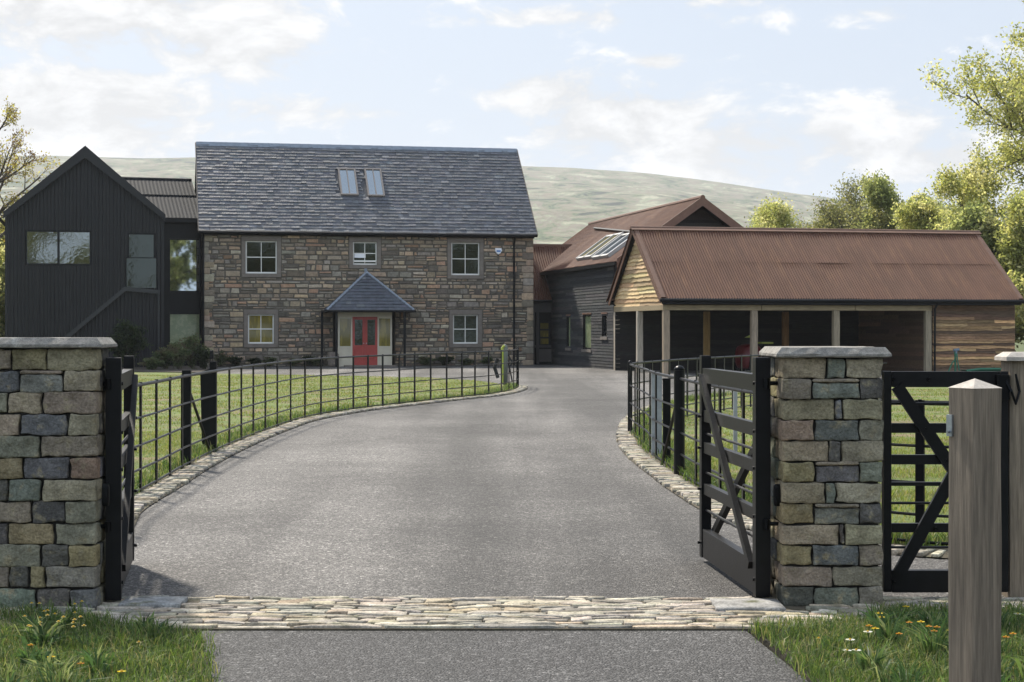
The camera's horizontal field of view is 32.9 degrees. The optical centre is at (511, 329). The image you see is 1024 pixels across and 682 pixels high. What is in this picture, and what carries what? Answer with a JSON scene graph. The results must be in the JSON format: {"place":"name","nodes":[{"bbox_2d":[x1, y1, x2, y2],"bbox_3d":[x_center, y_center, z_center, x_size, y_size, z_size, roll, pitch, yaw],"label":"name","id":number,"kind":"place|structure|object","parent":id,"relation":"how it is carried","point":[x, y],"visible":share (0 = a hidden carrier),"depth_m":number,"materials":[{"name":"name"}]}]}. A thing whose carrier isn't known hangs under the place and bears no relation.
{"place":"outdoors","nodes":[
{"label":"outdoors","id":0,"kind":"place"},
{"bbox_2d":[0,597,227,681],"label":"verge","id":1,"kind":"structure","parent":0,"point":[141,660],"depth_m":8.00,"materials":[{"name":"green plant"}]},
{"bbox_2d":[0,650,38,681],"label":"grass tuft","id":2,"kind":"object","parent":1,"relation":"on","point":[23,672],"visible":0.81,"depth_m":7.47,"materials":[{"name":"green plant"}]},
{"bbox_2d":[0,666,45,681],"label":"grass tuft","id":3,"kind":"object","parent":1,"relation":"on","point":[2,679],"visible":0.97,"depth_m":7.30,"materials":[{"name":"green plant"}]},
{"bbox_2d":[10,644,50,669],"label":"grass tuft","id":4,"kind":"object","parent":1,"relation":"on","point":[24,654],"visible":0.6,"depth_m":7.80,"materials":[{"name":"green plant"}]},
{"bbox_2d":[3,610,62,641],"bbox_3d":[-2.361,1.455,8.567,0.381,0.180,0.392,0,0,-25],"label":"grass tuft","id":5,"kind":"object","parent":1,"relation":"on","point":[48,625],"visible":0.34,"depth_m":8.54,"materials":[{"name":"green plant"}]},
{"bbox_2d":[8,626,67,652],"bbox_3d":[-2.232,1.478,8.276,0.347,0.134,0.321,0,0,0],"label":"grass tuft","id":6,"kind":"object","parent":1,"relation":"on","point":[52,640],"visible":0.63,"depth_m":8.27,"materials":[{"name":"green plant"}]},
{"bbox_2d":[7,613,77,640],"bbox_3d":[-2.250,1.452,8.336,0.419,0.187,0.334,0,0,0],"label":"grass tuft","id":7,"kind":"object","parent":1,"relation":"on","point":[36,630],"visible":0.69,"depth_m":8.32,"materials":[{"name":"green plant"}]},
{"bbox_2d":[21,642,64,668],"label":"grass tuft","id":8,"kind":"object","parent":1,"relation":"on","point":[40,656],"visible":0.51,"depth_m":7.80,"materials":[{"name":"green plant"}]},
{"bbox_2d":[18,650,69,675],"bbox_3d":[-2.081,1.480,7.692,0.232,0.129,0.205,0,0,-43],"label":"grass tuft","id":9,"kind":"object","parent":1,"relation":"on","point":[35,661],"visible":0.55,"depth_m":7.69,"materials":[{"name":"green plant"}]},
{"bbox_2d":[21,651,88,681],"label":"grass tuft","id":10,"kind":"object","parent":1,"relation":"on","point":[50,674],"visible":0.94,"depth_m":7.35,"materials":[{"name":"green plant"}]},
{"bbox_2d":[60,624,102,650],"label":"grass tuft","id":11,"kind":"object","parent":1,"relation":"on","point":[95,642],"visible":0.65,"depth_m":8.30,"materials":[{"name":"green plant"}]},
{"bbox_2d":[71,642,120,666],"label":"grass tuft","id":12,"kind":"object","parent":1,"relation":"on","point":[97,654],"visible":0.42,"depth_m":7.88,"materials":[{"name":"green plant"}]},
{"bbox_2d":[69,644,124,677],"bbox_3d":[-1.822,1.467,7.679,0.256,0.156,0.318,0,0,22],"label":"grass tuft","id":13,"kind":"object","parent":1,"relation":"on","point":[88,659],"visible":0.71,"depth_m":7.66,"materials":[{"name":"green plant"}]},
{"bbox_2d":[130,606,163,627],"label":"grass tuft","id":14,"kind":"object","parent":1,"relation":"on","point":[147,618],"visible":0.59,"depth_m":8.90,"materials":[{"name":"green plant"}]},
{"bbox_2d":[129,615,182,639],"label":"grass tuft","id":15,"kind":"object","parent":1,"relation":"on","point":[154,626],"visible":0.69,"depth_m":8.59,"materials":[{"name":"green plant"}]},
{"bbox_2d":[122,365,207,372],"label":"planting bed","id":16,"kind":"object","parent":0,"point":[170,369],"visible":0.29,"depth_m":65.49,"materials":[{"name":"soil"}]},
{"bbox_2d":[106,318,153,366],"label":"evergreen shrub","id":17,"kind":"object","parent":16,"relation":"on","point":[126,340],"visible":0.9,"depth_m":66.64,"materials":[{"name":"green plant"}]},
{"bbox_2d":[137,357,163,369],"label":"shrub","id":18,"kind":"object","parent":16,"relation":"on","point":[151,363],"visible":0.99,"depth_m":65.09,"materials":[{"name":"green plant"}]},
{"bbox_2d":[152,347,171,368],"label":"shrub","id":19,"kind":"object","parent":16,"relation":"on","point":[159,355],"visible":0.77,"depth_m":66.09,"materials":[{"name":"green plant"}]},
{"bbox_2d":[163,338,195,368],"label":"shrub","id":20,"kind":"object","parent":16,"relation":"on","point":[177,353],"visible":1,"depth_m":65.66,"materials":[{"name":"green plant"}]},
{"bbox_2d":[179,331,206,368],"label":"shrub","id":21,"kind":"object","parent":16,"relation":"on","point":[191,342],"visible":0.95,"depth_m":66.18,"materials":[{"name":"green plant"}]},
{"bbox_2d":[194,345,211,368],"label":"shrub","id":22,"kind":"object","parent":16,"relation":"on","point":[202,355],"visible":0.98,"depth_m":66.18,"materials":[{"name":"green plant"}]},
{"bbox_2d":[122,430,255,488],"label":"lawn grass","id":23,"kind":"structure","parent":0,"point":[173,439],"depth_m":23.15,"materials":[{"name":"green plant"}]},
{"bbox_2d":[104,372,503,481],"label":"lawn","id":24,"kind":"structure","parent":0,"point":[196,428],"depth_m":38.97,"materials":[{"name":"green plant"}]},
{"bbox_2d":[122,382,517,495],"bbox_3d":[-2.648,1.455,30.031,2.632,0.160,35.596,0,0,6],"label":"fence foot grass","id":25,"kind":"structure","parent":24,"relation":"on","point":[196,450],"depth_m":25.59,"materials":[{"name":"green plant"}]},
{"bbox_2d":[0,156,877,243],"bbox_3d":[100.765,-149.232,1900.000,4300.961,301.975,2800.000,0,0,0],"label":"hills","id":26,"kind":"structure","parent":0,"point":[567,204],"depth_m":2544.21,"materials":[{"name":"green plant"}]},
{"bbox_2d":[201,631,807,681],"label":"road","id":27,"kind":"structure","parent":0,"point":[494,656],"depth_m":8.24,"materials":[{"name":"grey asphalt"}]},
{"bbox_2d":[0,0,1023,220],"label":"sky","id":28,"kind":"structure","parent":0,"point":[791,96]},
{"bbox_2d":[74,599,1023,635],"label":"strip bed","id":29,"kind":"object","parent":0,"point":[474,628],"visible":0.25,"depth_m":8.98,"materials":[{"name":"grey stone"}]},
{"bbox_2d":[0,594,1023,627],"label":"cobbled strip","id":30,"kind":"object","parent":29,"relation":"on","point":[716,611],"visible":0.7,"depth_m":9.46,"materials":[{"name":"stone"}]},
{"bbox_2d":[100,356,137,600],"bbox_3d":[-2.406,0.840,10.591,0.168,1.364,1.811,0,0,-10],"label":"gate leaf","id":31,"kind":"object","parent":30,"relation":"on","point":[120,545],"visible":0.98,"depth_m":9.73,"materials":[{"name":"black paint"}]},
{"bbox_2d":[122,362,1005,598],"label":"driveway","id":32,"kind":"structure","parent":0,"point":[542,484],"depth_m":14.82,"materials":[{"name":"grey asphalt"}]},
{"bbox_2d":[182,370,210,464],"bbox_3d":[-3.695,1.030,20.555,0.099,1.148,1.918,0,0,-1],"label":"strainer post","id":33,"kind":"object","parent":32,"relation":"on","point":[187,395],"visible":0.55,"depth_m":19.60,"materials":[{"name":"black metal"}]},
{"bbox_2d":[210,361,216,448],"bbox_3d":[-3.766,1.000,21.854,0.083,1.208,0.069,0,0,0],"label":"strainer post","id":34,"kind":"object","parent":32,"relation":"on","point":[213,402],"visible":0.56,"depth_m":21.82,"materials":[{"name":"black metal"}]},
{"bbox_2d":[200,369,209,445],"bbox_3d":[-3.871,1.000,21.854,0.120,1.010,0.010,0,0,0],"label":"fence post","id":35,"kind":"object","parent":34,"relation":"attached to","point":[205,392],"visible":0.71,"depth_m":21.85,"materials":[{"name":"black metal"}]},
{"bbox_2d":[214,349,231,366],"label":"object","id":36,"kind":"object","parent":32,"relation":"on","point":[220,358],"depth_m":72.56,"materials":[{"name":"green plant"}]},
{"bbox_2d":[122,349,517,492],"bbox_3d":[-2.497,1.048,29.959,2.140,1.113,35.578,0,0,6],"label":"estate fence","id":37,"kind":"object","parent":32,"relation":"on","point":[156,412],"visible":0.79,"depth_m":27.22,"materials":[{"name":"black metal"}]},
{"bbox_2d":[122,385,527,524],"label":"kerb","id":38,"kind":"structure","parent":32,"relation":"on","point":[157,491],"depth_m":21.15,"materials":[{"name":"stone"}]},
{"bbox_2d":[493,344,512,384],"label":"marker post","id":39,"kind":"object","parent":32,"relation":"on","point":[504,366],"visible":0.77,"depth_m":48.69,"materials":[{"name":"yellow plastic"}]},
{"bbox_2d":[628,360,631,430],"bbox_3d":[1.753,1.030,25.752,0.068,1.150,0.070,0,0,0],"label":"strainer post","id":40,"kind":"object","parent":32,"relation":"on","point":[629,361],"visible":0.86,"depth_m":25.72,"materials":[{"name":"black metal"}]},
{"bbox_2d":[651,373,661,455],"bbox_3d":[1.750,1.065,20.983,0.128,1.078,0.029,0,0,0],"label":"strainer post","id":41,"kind":"object","parent":32,"relation":"on","point":[659,409],"visible":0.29,"depth_m":20.97,"materials":[{"name":"metal"}]},
{"bbox_2d":[663,378,670,462],"bbox_3d":[1.768,1.080,19.819,0.088,1.047,0.029,0,0,0],"label":"strainer post","id":42,"kind":"object","parent":32,"relation":"on","point":[666,398],"visible":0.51,"depth_m":19.80,"materials":[{"name":"black metal"}]},
{"bbox_2d":[660,365,684,474],"bbox_3d":[1.737,0.990,18.802,0.114,1.230,1.296,0,0,-2],"label":"strainer post","id":43,"kind":"object","parent":32,"relation":"on","point":[678,417],"visible":0.88,"depth_m":18.17,"materials":[{"name":"black metal"}]},
{"bbox_2d":[733,391,736,450],"bbox_3d":[2.748,1.080,21.333,0.048,1.047,0.048,0,0,0],"label":"strainer post","id":44,"kind":"object","parent":32,"relation":"on","point":[734,414],"depth_m":21.31,"materials":[{"name":"metal"}]},
{"bbox_2d":[735,335,772,370],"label":"garden tractor","id":45,"kind":"object","parent":32,"relation":"on","point":[742,349],"visible":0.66,"depth_m":63.35,"materials":[{"name":"red paint"}]},
{"bbox_2d":[632,354,885,428],"bbox_3d":[5.135,1.048,34.305,0.779,1.113,18.389,0,0,24],"label":"estate fence","id":46,"kind":"object","parent":32,"relation":"on","point":[687,376],"visible":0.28,"depth_m":30.79,"materials":[{"name":"black metal"}]},
{"bbox_2d":[616,392,945,557],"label":"kerb","id":47,"kind":"structure","parent":32,"relation":"on","point":[652,467],"depth_m":17.82,"materials":[{"name":"stone"}]},
{"bbox_2d":[620,439,947,557],"bbox_3d":[6.210,1.533,31.865,8.176,0.024,40.697,0,0,14],"label":"kerb bed","id":48,"kind":"object","parent":32,"relation":"on","point":[944,555],"visible":0.19,"depth_m":16.70,"materials":[{"name":"grey stone"}]},
{"bbox_2d":[629,363,948,545],"bbox_3d":[2.178,1.048,18.608,2.380,1.113,14.128,0,0,-13],"label":"estate fence","id":49,"kind":"object","parent":32,"relation":"on","point":[919,445],"visible":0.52,"depth_m":15.67,"materials":[{"name":"black metal"}]},
{"bbox_2d":[948,348,959,370],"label":"standpipe","id":50,"kind":"object","parent":32,"relation":"on","point":[955,353],"visible":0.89,"depth_m":61.15,"materials":[{"name":"metal"}]},
{"bbox_2d":[198,336,1023,646],"bbox_3d":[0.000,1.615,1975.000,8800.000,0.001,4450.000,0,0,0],"label":"ground","id":51,"kind":"structure","parent":0,"point":[1020,346],"depth_m":156.98,"materials":[{"name":"green plant"}]},
{"bbox_2d":[0,235,4,336],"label":"tree","id":52,"kind":"object","parent":51,"relation":"on","point":[2,292],"visible":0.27,"depth_m":71.63,"materials":[{"name":"green plant"}]},
{"bbox_2d":[0,96,60,249],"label":"tree","id":53,"kind":"object","parent":51,"relation":"on","point":[6,174],"visible":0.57,"depth_m":80.60,"materials":[{"name":"green plant"}]},
{"bbox_2d":[0,337,117,608],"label":"stone pillar","id":54,"kind":"structure","parent":51,"relation":"on","point":[52,457],"depth_m":9.60,"materials":[{"name":"grey stone"}]},
{"bbox_2d":[102,483,109,505],"bbox_3d":[-2.255,0.915,9.620,0.039,0.123,0.039,0,0,0],"label":"gate catch","id":55,"kind":"object","parent":54,"relation":"attached to","point":[105,494],"visible":1,"depth_m":9.60,"materials":[{"name":"black metal"}]},
{"bbox_2d":[0,146,164,366],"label":"black clad building","id":56,"kind":"structure","parent":51,"relation":"on","point":[84,250],"depth_m":68.99,"materials":[{"name":"wood"}]},
{"bbox_2d":[25,230,90,265],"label":"window","id":57,"kind":"structure","parent":56,"relation":"in","point":[42,247],"depth_m":68.78,"materials":[{"name":"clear glass"}]},
{"bbox_2d":[127,233,154,257],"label":"window","id":58,"kind":"structure","parent":56,"relation":"in","point":[138,244],"depth_m":69.52,"materials":[{"name":"grey glass"}]},
{"bbox_2d":[122,177,200,365],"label":"glazed link","id":59,"kind":"object","parent":51,"relation":"on","point":[174,200],"visible":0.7,"depth_m":73.32,"materials":[{"name":"black glass"}]},
{"bbox_2d":[169,239,200,291],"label":"window","id":60,"kind":"structure","parent":59,"relation":"in","point":[184,254],"depth_m":73.29,"materials":[{"name":"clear glass"}]},
{"bbox_2d":[169,313,200,358],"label":"window","id":61,"kind":"structure","parent":59,"relation":"in","point":[181,325],"depth_m":73.29,"materials":[{"name":"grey glass"}]},
{"bbox_2d":[195,142,537,366],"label":"stone house","id":62,"kind":"structure","parent":51,"relation":"on","point":[319,250],"depth_m":74.74,"materials":[{"name":"grey stone"}]},
{"bbox_2d":[248,314,273,343],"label":"window","id":63,"kind":"structure","parent":62,"relation":"in","point":[260,326],"depth_m":73.36,"materials":[{"name":"white paint"}]},
{"bbox_2d":[246,241,276,273],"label":"window","id":64,"kind":"structure","parent":62,"relation":"in","point":[261,256],"depth_m":73.36,"materials":[{"name":"white paint"}]},
{"bbox_2d":[352,317,376,364],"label":"door","id":65,"kind":"structure","parent":62,"relation":"in","point":[364,329],"depth_m":73.22,"materials":[{"name":"red paint"}]},
{"bbox_2d":[353,242,376,264],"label":"window","id":66,"kind":"structure","parent":62,"relation":"in","point":[364,253],"depth_m":74.26,"materials":[{"name":"white paint"}]},
{"bbox_2d":[416,356,437,365],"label":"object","id":67,"kind":"object","parent":62,"relation":"attached to","point":[424,361],"depth_m":74.41,"materials":[{"name":"green plant"}]},
{"bbox_2d":[451,243,478,274],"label":"window","id":68,"kind":"structure","parent":62,"relation":"in","point":[464,256],"depth_m":75.17,"materials":[{"name":"white paint"}]},
{"bbox_2d":[453,315,477,343],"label":"window","id":69,"kind":"structure","parent":62,"relation":"in","point":[465,327],"depth_m":75.19,"materials":[{"name":"white paint"}]},
{"bbox_2d":[533,244,571,363],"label":"link building","id":70,"kind":"structure","parent":51,"relation":"on","point":[545,256],"depth_m":77.68,"materials":[{"name":"grey paint"}]},
{"bbox_2d":[539,322,549,344],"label":"window","id":71,"kind":"structure","parent":70,"relation":"in","point":[544,327],"depth_m":77.67,"materials":[{"name":"yellow glass"}]},
{"bbox_2d":[540,195,742,369],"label":"dark timber annex","id":72,"kind":"object","parent":51,"relation":"on","point":[579,273],"visible":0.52,"depth_m":71.92,"materials":[{"name":"black wood"}]},
{"bbox_2d":[565,314,570,350],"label":"window","id":73,"kind":"structure","parent":72,"relation":"in","point":[568,318],"depth_m":74.81,"materials":[{"name":"black glass"}]},
{"bbox_2d":[581,313,591,351],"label":"window","id":74,"kind":"structure","parent":72,"relation":"in","point":[587,318],"depth_m":71.68,"materials":[{"name":"green glass"}]},
{"bbox_2d":[600,312,607,339],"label":"window","id":75,"kind":"structure","parent":72,"relation":"in","point":[604,317],"depth_m":68.90,"materials":[{"name":"black glass"}]},
{"bbox_2d":[749,192,809,227],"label":"tree","id":76,"kind":"object","parent":51,"relation":"on","point":[780,217],"visible":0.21,"depth_m":103.18,"materials":[{"name":"green plant"}]},
{"bbox_2d":[606,226,1023,373],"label":"open barn","id":77,"kind":"structure","parent":51,"relation":"on","point":[920,300],"depth_m":62.97,"materials":[{"name":"metal"}]},
{"bbox_2d":[793,199,850,228],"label":"tree","id":78,"kind":"object","parent":51,"relation":"on","point":[816,225],"visible":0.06,"depth_m":107.31,"materials":[{"name":"green plant"}]},
{"bbox_2d":[759,346,891,605],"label":"stone pillar","id":79,"kind":"structure","parent":51,"relation":"on","point":[826,454],"depth_m":9.70,"materials":[{"name":"grey stone"}]},
{"bbox_2d":[697,355,778,596],"bbox_3d":[1.380,0.840,10.743,0.161,1.364,1.837,0,0,-4],"label":"gate leaf","id":80,"kind":"object","parent":79,"relation":"attached to","point":[746,566],"visible":1,"depth_m":10.38,"materials":[{"name":"black paint"}]},
{"bbox_2d":[773,484,782,505],"bbox_3d":[1.527,0.935,9.800,0.096,0.123,0.040,0,0,0],"label":"gate catch","id":81,"kind":"object","parent":79,"relation":"attached to","point":[776,494],"visible":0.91,"depth_m":9.78,"materials":[{"name":"black metal"}]},
{"bbox_2d":[807,169,871,228],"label":"tree","id":82,"kind":"object","parent":51,"relation":"on","point":[835,213],"visible":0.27,"depth_m":103.30,"materials":[{"name":"green plant"}]},
{"bbox_2d":[838,196,909,228],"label":"tree","id":83,"kind":"object","parent":51,"relation":"on","point":[855,213],"visible":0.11,"depth_m":99.97,"materials":[{"name":"green plant"}]},
{"bbox_2d":[853,168,951,228],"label":"tree","id":84,"kind":"object","parent":51,"relation":"on","point":[877,190],"visible":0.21,"depth_m":98.24,"materials":[{"name":"green plant"}]},
{"bbox_2d":[888,192,985,229],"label":"tree","id":85,"kind":"object","parent":51,"relation":"on","point":[916,216],"visible":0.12,"depth_m":91.14,"materials":[{"name":"green plant"}]},
{"bbox_2d":[917,0,1023,213],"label":"tree","id":86,"kind":"object","parent":51,"relation":"on","point":[1013,111],"visible":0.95,"depth_m":85.10,"materials":[{"name":"green plant"}]},
{"bbox_2d":[925,139,1021,229],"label":"tree","id":87,"kind":"object","parent":51,"relation":"on","point":[970,186],"visible":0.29,"depth_m":86.36,"materials":[{"name":"green plant"}]},
{"bbox_2d":[936,196,1023,351],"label":"tree","id":88,"kind":"object","parent":51,"relation":"on","point":[980,220],"visible":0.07,"depth_m":75.41,"materials":[{"name":"green plant"}]},
{"bbox_2d":[993,188,1023,343],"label":"tree","id":89,"kind":"object","parent":51,"relation":"on","point":[1012,241],"visible":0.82,"depth_m":73.19,"materials":[{"name":"green plant"}]},
{"bbox_2d":[994,352,1023,597],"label":"stone pillar","id":90,"kind":"structure","parent":51,"relation":"on","point":[1012,363],"depth_m":9.98,"materials":[{"name":"grey stone"}]},
{"bbox_2d":[882,371,1020,592],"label":"side gate","id":91,"kind":"structure","parent":90,"relation":"attached to","point":[901,577],"depth_m":9.99,"materials":[{"name":"black paint"}]},
{"bbox_2d":[633,387,948,545],"bbox_3d":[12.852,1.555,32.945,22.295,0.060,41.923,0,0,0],"label":"lawn","id":92,"kind":"structure","parent":0,"point":[899,407],"depth_m":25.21,"materials":[{"name":"green plant"}]},
{"bbox_2d":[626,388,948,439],"bbox_3d":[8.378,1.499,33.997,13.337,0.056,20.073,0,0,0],"label":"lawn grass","id":93,"kind":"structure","parent":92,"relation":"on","point":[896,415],"depth_m":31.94,"materials":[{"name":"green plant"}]},
{"bbox_2d":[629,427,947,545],"bbox_3d":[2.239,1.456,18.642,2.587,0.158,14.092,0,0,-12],"label":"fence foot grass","id":94,"kind":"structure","parent":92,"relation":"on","point":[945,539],"depth_m":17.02,"materials":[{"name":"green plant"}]},
{"bbox_2d":[737,595,1023,681],"bbox_3d":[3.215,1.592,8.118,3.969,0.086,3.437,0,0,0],"label":"verge","id":95,"kind":"structure","parent":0,"point":[766,643],"depth_m":8.38,"materials":[{"name":"green plant"}]},
{"bbox_2d":[814,632,847,647],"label":"grass tuft","id":96,"kind":"object","parent":95,"relation":"on","point":[836,645],"visible":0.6,"depth_m":8.38,"materials":[{"name":"green plant"}]},
{"bbox_2d":[835,638,904,678],"bbox_3d":[1.593,1.454,7.685,0.354,0.182,0.397,0,0,0],"label":"grass tuft","id":97,"kind":"object","parent":95,"relation":"on","point":[863,659],"visible":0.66,"depth_m":7.67,"materials":[{"name":"green plant"}]},
{"bbox_2d":[857,608,900,629],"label":"grass tuft","id":98,"kind":"object","parent":95,"relation":"on","point":[885,619],"visible":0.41,"depth_m":8.77,"materials":[{"name":"green plant"}]},
{"bbox_2d":[862,655,909,681],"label":"grass tuft","id":99,"kind":"object","parent":95,"relation":"on","point":[878,671],"visible":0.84,"depth_m":7.44,"materials":[{"name":"green plant"}]},
{"bbox_2d":[856,606,916,646],"bbox_3d":[1.858,1.445,8.471,0.366,0.200,0.382,0,0,0],"label":"grass tuft","id":100,"kind":"object","parent":95,"relation":"on","point":[881,625],"visible":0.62,"depth_m":8.44,"materials":[{"name":"green plant"}]},
{"bbox_2d":[882,604,921,623],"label":"grass tuft","id":101,"kind":"object","parent":95,"relation":"on","point":[902,614],"visible":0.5,"depth_m":8.95,"materials":[{"name":"green plant"}]},
{"bbox_2d":[875,650,939,681],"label":"grass tuft","id":102,"kind":"object","parent":95,"relation":"on","point":[915,674],"visible":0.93,"depth_m":7.35,"materials":[{"name":"green plant"}]},
{"bbox_2d":[885,664,935,681],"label":"grass tuft","id":103,"kind":"object","parent":95,"relation":"on","point":[898,678],"visible":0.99,"depth_m":7.24,"materials":[{"name":"green plant"}]},
{"bbox_2d":[890,608,948,662],"bbox_3d":[1.955,1.410,7.992,0.534,0.269,0.519,0,0,-45],"label":"grass clump","id":104,"kind":"object","parent":95,"relation":"on","point":[923,639],"visible":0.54,"depth_m":7.99,"materials":[{"name":"green plant"}]},
{"bbox_2d":[910,617,947,637],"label":"grass tuft","id":105,"kind":"object","parent":95,"relation":"on","point":[933,624],"visible":0.36,"depth_m":8.65,"materials":[{"name":"green plant"}]},
{"bbox_2d":[946,379,1001,681],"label":"wooden bollard","id":106,"kind":"object","parent":95,"relation":"on","point":[973,424],"visible":1,"depth_m":6.50,"materials":[{"name":"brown wood"}]},
{"bbox_2d":[1001,607,1018,630],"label":"grass tuft","id":107,"kind":"object","parent":95,"relation":"on","point":[1003,620],"visible":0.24,"depth_m":8.78,"materials":[{"name":"green plant"}]},
{"bbox_2d":[1001,651,1023,681],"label":"grass tuft","id":108,"kind":"object","parent":95,"relation":"on","point":[1020,666],"visible":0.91,"depth_m":7.52,"materials":[{"name":"green plant"}]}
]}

